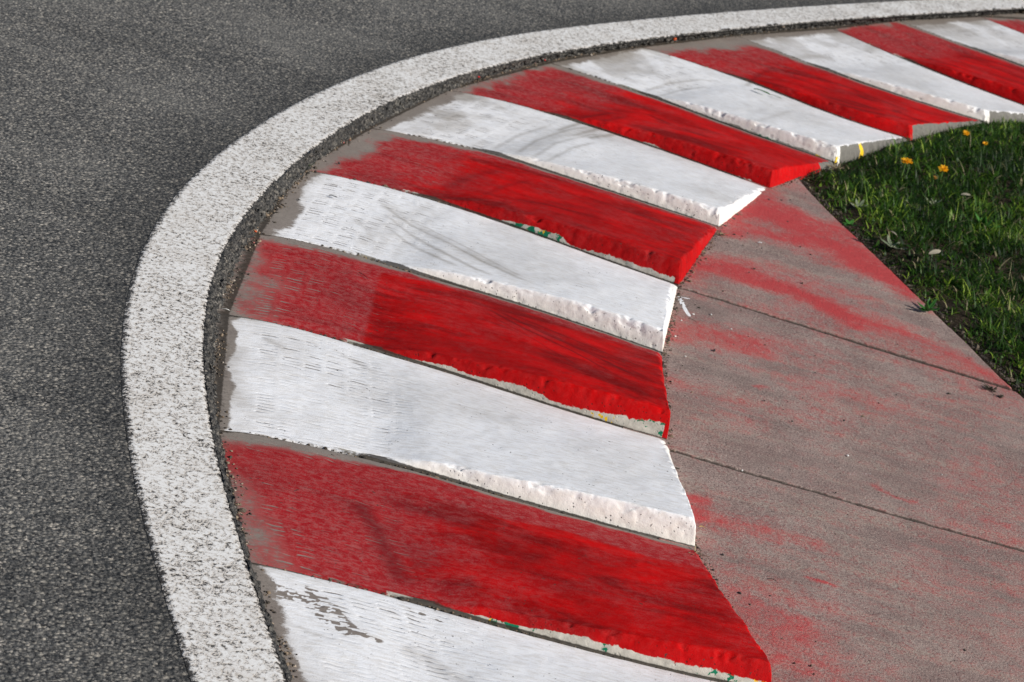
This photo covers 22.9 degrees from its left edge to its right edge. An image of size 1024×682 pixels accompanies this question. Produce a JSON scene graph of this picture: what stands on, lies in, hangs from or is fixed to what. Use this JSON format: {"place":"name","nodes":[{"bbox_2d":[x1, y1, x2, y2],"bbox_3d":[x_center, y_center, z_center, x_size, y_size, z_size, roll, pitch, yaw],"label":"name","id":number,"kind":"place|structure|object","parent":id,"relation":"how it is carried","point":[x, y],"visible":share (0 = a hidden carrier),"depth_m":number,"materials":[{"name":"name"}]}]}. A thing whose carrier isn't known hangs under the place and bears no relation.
{"place":"outdoors","nodes":[
{"label":"outdoors","id":0,"kind":"place"},
{"bbox_2d":[0,0,1023,681],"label":"road","id":1,"kind":"structure","parent":0,"point":[122,122],"depth_m":5.27,"materials":[{"name":"grey asphalt"}]},
{"bbox_2d":[121,0,1023,681],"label":"road edge line","id":2,"kind":"object","parent":1,"relation":"on","point":[215,608],"visible":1,"depth_m":4.80,"materials":[{"name":"paint"}]},
{"bbox_2d":[801,115,1023,397],"bbox_3d":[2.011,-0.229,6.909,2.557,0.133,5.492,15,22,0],"label":"grass","id":3,"kind":"structure","parent":0,"point":[1013,170],"depth_m":6.66,"materials":[{"name":"green plant"}]},
{"bbox_2d":[826,163,844,170],"bbox_3d":[0.878,-0.474,6.868,0.051,0.019,0.048,-1,27,-35],"label":"dry tuft","id":4,"kind":"object","parent":3,"relation":"on","point":[834,165],"visible":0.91,"depth_m":6.87,"materials":[{"name":"plant"}]},
{"bbox_2d":[842,219,856,225],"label":"broadleaf weed","id":5,"kind":"object","parent":3,"relation":"on","point":[848,223],"visible":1,"depth_m":6.44,"materials":[{"name":"green plant"}]},
{"bbox_2d":[850,199,866,207],"bbox_3d":[0.901,-0.353,6.561,0.042,0.020,0.044,7,23,-19],"label":"broadleaf weed","id":6,"kind":"object","parent":3,"relation":"on","point":[860,203],"visible":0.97,"depth_m":6.57,"materials":[{"name":"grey plant"}]},
{"bbox_2d":[878,235,906,249],"bbox_3d":[0.952,-0.244,6.334,0.069,0.020,0.057,26,25,26],"label":"broadleaf weed","id":7,"kind":"object","parent":3,"relation":"on","point":[889,242],"visible":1,"depth_m":6.34,"materials":[{"name":"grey plant"}]},
{"bbox_2d":[898,157,911,180],"bbox_3d":[1.068,-0.466,6.903,0.033,0.071,0.032,15,22,0],"label":"dandelion","id":8,"kind":"object","parent":3,"relation":"on","point":[906,160],"visible":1,"depth_m":6.89,"materials":[{"name":"yellow plant"}]},
{"bbox_2d":[929,249,940,253],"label":"fallen leaf","id":9,"kind":"object","parent":3,"relation":"on","point":[934,251],"visible":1,"depth_m":6.26,"materials":[{"name":"beige plant"}]},
{"bbox_2d":[939,164,948,182],"bbox_3d":[1.174,-0.449,6.932,0.031,0.069,0.028,15,22,0],"label":"dandelion","id":10,"kind":"object","parent":3,"relation":"on","point":[942,168],"visible":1,"depth_m":6.92,"materials":[{"name":"yellow plant"}]},
{"bbox_2d":[962,130,968,144],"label":"dandelion","id":11,"kind":"object","parent":3,"relation":"on","point":[965,132],"visible":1,"depth_m":7.33,"materials":[{"name":"yellow plant"}]},
{"bbox_2d":[969,211,1001,227],"bbox_3d":[1.250,-0.317,6.666,0.088,0.044,0.067,20,22,12],"label":"broadleaf weed","id":12,"kind":"object","parent":3,"relation":"on","point":[984,220],"visible":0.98,"depth_m":6.66,"materials":[{"name":"green plant"}]},
{"label":"ground","id":13,"kind":"structure","parent":0,"visible":0},
{"bbox_2d":[218,233,670,438],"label":"kerb block","id":14,"kind":"structure","parent":13,"relation":"on","point":[535,355],"depth_m":5.11,"materials":[{"name":"red paint"}]},
{"bbox_2d":[214,313,695,546],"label":"kerb block","id":15,"kind":"structure","parent":13,"relation":"on","point":[287,383],"depth_m":4.67,"materials":[{"name":"white paint"}]},
{"bbox_2d":[257,171,677,352],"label":"kerb block","id":16,"kind":"structure","parent":13,"relation":"on","point":[434,240],"depth_m":5.54,"materials":[{"name":"white paint"}]},
{"bbox_2d":[251,562,715,681],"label":"kerb block","id":17,"kind":"structure","parent":13,"relation":"on","point":[327,631],"depth_m":3.96,"materials":[{"name":"white paint"}]},
{"bbox_2d":[220,430,771,681],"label":"kerb block","id":18,"kind":"structure","parent":13,"relation":"on","point":[425,540],"depth_m":4.24,"materials":[{"name":"red paint"}]},
{"bbox_2d":[310,128,716,285],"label":"kerb block","id":19,"kind":"structure","parent":13,"relation":"on","point":[644,238],"depth_m":5.96,"materials":[{"name":"red paint"}]},
{"bbox_2d":[370,91,764,226],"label":"kerb block","id":20,"kind":"structure","parent":13,"relation":"on","point":[588,155],"depth_m":6.40,"materials":[{"name":"white paint"}]},
{"bbox_2d":[204,6,1022,681],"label":"road edge","id":21,"kind":"object","parent":13,"relation":"on","point":[248,224],"visible":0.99,"depth_m":5.77,"materials":[{"name":"concrete"},{"name":"red paint"}]},
{"bbox_2d":[452,61,833,187],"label":"kerb block","id":22,"kind":"structure","parent":13,"relation":"on","point":[583,98],"depth_m":6.80,"materials":[{"name":"red paint"}]},
{"bbox_2d":[548,46,905,165],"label":"kerb block","id":23,"kind":"structure","parent":13,"relation":"on","point":[726,99],"depth_m":7.20,"materials":[{"name":"white paint"}]},
{"bbox_2d":[640,35,981,140],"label":"kerb block","id":24,"kind":"structure","parent":13,"relation":"on","point":[808,84],"depth_m":7.60,"materials":[{"name":"red paint"}]},
{"bbox_2d":[623,288,1023,551],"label":"apron","id":25,"kind":"object","parent":13,"relation":"on","point":[814,444],"visible":0.9,"depth_m":5.23,"materials":[{"name":"concrete"}]},
{"bbox_2d":[984,383,997,391],"bbox_3d":[1.060,0.101,5.604,0.035,0.013,0.034,19,22,10],"label":"dry tuft","id":26,"kind":"object","parent":25,"relation":"on","point":[990,388],"visible":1,"depth_m":5.60,"materials":[{"name":"plant"}]},
{"bbox_2d":[660,178,1011,390],"bbox_3d":[0.572,-0.223,6.146,0.778,0.048,1.423,7,23,-20],"label":"apron","id":27,"kind":"object","parent":13,"relation":"on","point":[839,270],"visible":0.81,"depth_m":5.96,"materials":[{"name":"concrete"}]},
{"bbox_2d":[213,9,1023,681],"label":"grit","id":28,"kind":"object","parent":27,"relation":"on","point":[975,347],"visible":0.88,"depth_m":5.52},
{"bbox_2d":[917,298,939,310],"bbox_3d":[0.983,-0.085,5.966,0.059,0.031,0.046,-4,29,-39],"label":"broadleaf weed","id":29,"kind":"object","parent":27,"relation":"on","point":[928,306],"visible":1,"depth_m":5.97,"materials":[{"name":"green plant"}]},
{"bbox_2d":[658,451,1023,681],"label":"apron","id":30,"kind":"object","parent":13,"relation":"on","point":[911,601],"visible":0.8,"depth_m":4.53,"materials":[{"name":"concrete"}]},
{"bbox_2d":[735,26,1023,123],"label":"kerb block","id":31,"kind":"structure","parent":13,"relation":"on","point":[837,52],"depth_m":7.97,"materials":[{"name":"white paint"}]},
{"bbox_2d":[828,21,1023,105],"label":"kerb block","id":32,"kind":"structure","parent":13,"relation":"on","point":[988,73],"depth_m":8.36,"materials":[{"name":"red paint"}]},
{"bbox_2d":[902,16,1023,66],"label":"kerb block","id":33,"kind":"structure","parent":13,"relation":"on","point":[984,35],"depth_m":8.78,"materials":[{"name":"white paint"}]},
{"bbox_2d":[980,13,1023,33],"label":"kerb block","id":34,"kind":"structure","parent":13,"relation":"on","point":[1014,21],"depth_m":9.12,"materials":[{"name":"red paint"}]}
]}

